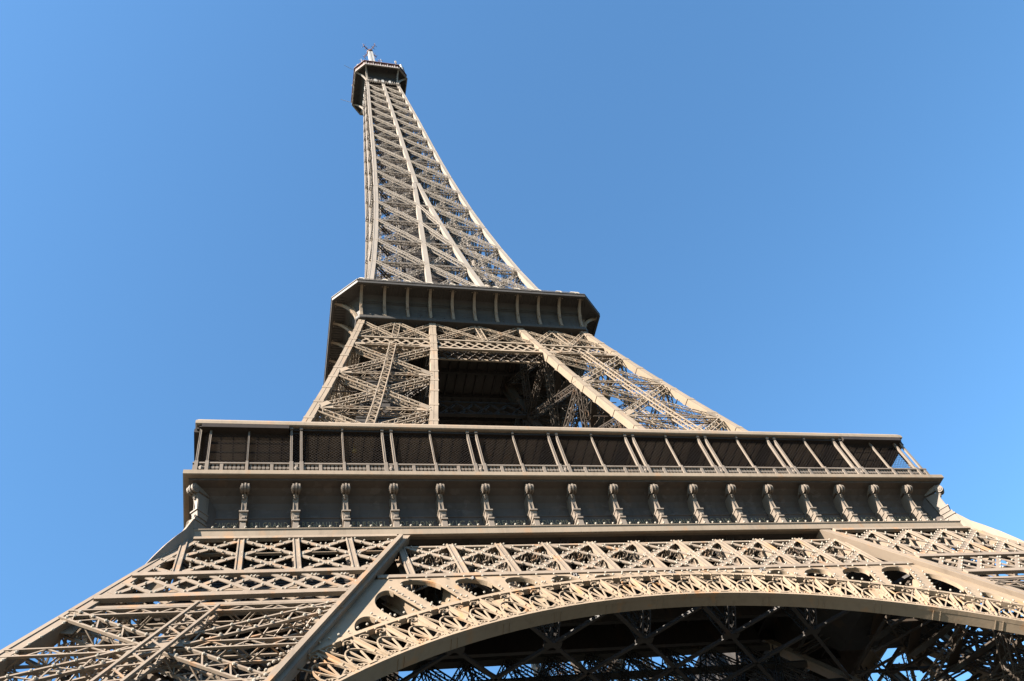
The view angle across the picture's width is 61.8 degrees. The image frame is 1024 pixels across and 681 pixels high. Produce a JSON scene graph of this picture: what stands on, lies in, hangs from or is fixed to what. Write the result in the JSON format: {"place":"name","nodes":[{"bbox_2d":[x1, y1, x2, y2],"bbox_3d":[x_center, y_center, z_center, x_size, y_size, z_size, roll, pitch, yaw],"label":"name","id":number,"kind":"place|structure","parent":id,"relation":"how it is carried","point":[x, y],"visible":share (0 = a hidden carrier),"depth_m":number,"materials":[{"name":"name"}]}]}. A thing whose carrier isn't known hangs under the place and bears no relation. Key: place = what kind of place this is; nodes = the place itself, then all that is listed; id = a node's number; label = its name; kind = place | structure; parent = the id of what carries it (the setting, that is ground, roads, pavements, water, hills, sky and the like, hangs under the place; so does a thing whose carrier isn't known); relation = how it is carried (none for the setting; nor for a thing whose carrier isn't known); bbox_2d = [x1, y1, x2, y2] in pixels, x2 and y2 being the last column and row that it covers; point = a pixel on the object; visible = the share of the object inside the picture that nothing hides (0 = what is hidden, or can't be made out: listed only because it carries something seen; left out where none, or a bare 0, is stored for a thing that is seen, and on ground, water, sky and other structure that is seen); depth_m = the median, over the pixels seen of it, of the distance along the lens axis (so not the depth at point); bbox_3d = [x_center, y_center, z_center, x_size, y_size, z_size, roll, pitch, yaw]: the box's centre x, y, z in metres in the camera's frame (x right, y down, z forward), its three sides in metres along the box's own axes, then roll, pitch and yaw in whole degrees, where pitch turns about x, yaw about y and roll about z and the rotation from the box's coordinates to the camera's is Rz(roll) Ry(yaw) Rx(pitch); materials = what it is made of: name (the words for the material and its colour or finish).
{"place":"outdoors","nodes":[
{"label":"outdoors","id":0,"kind":"place"},
{"bbox_2d":[0,0,1023,680],"label":"sky","id":1,"kind":"structure","parent":0,"point":[790,215],"materials":[{"name":"blue"}]},
{"label":"ground","id":2,"kind":"structure","parent":0,"visible":0},
{"bbox_2d":[0,43,1023,680],"bbox_3d":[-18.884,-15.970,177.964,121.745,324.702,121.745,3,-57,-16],"label":"lattice tower","id":3,"kind":"structure","parent":2,"relation":"on","point":[436,479],"depth_m":74.13,"materials":[{"name":"metal"}]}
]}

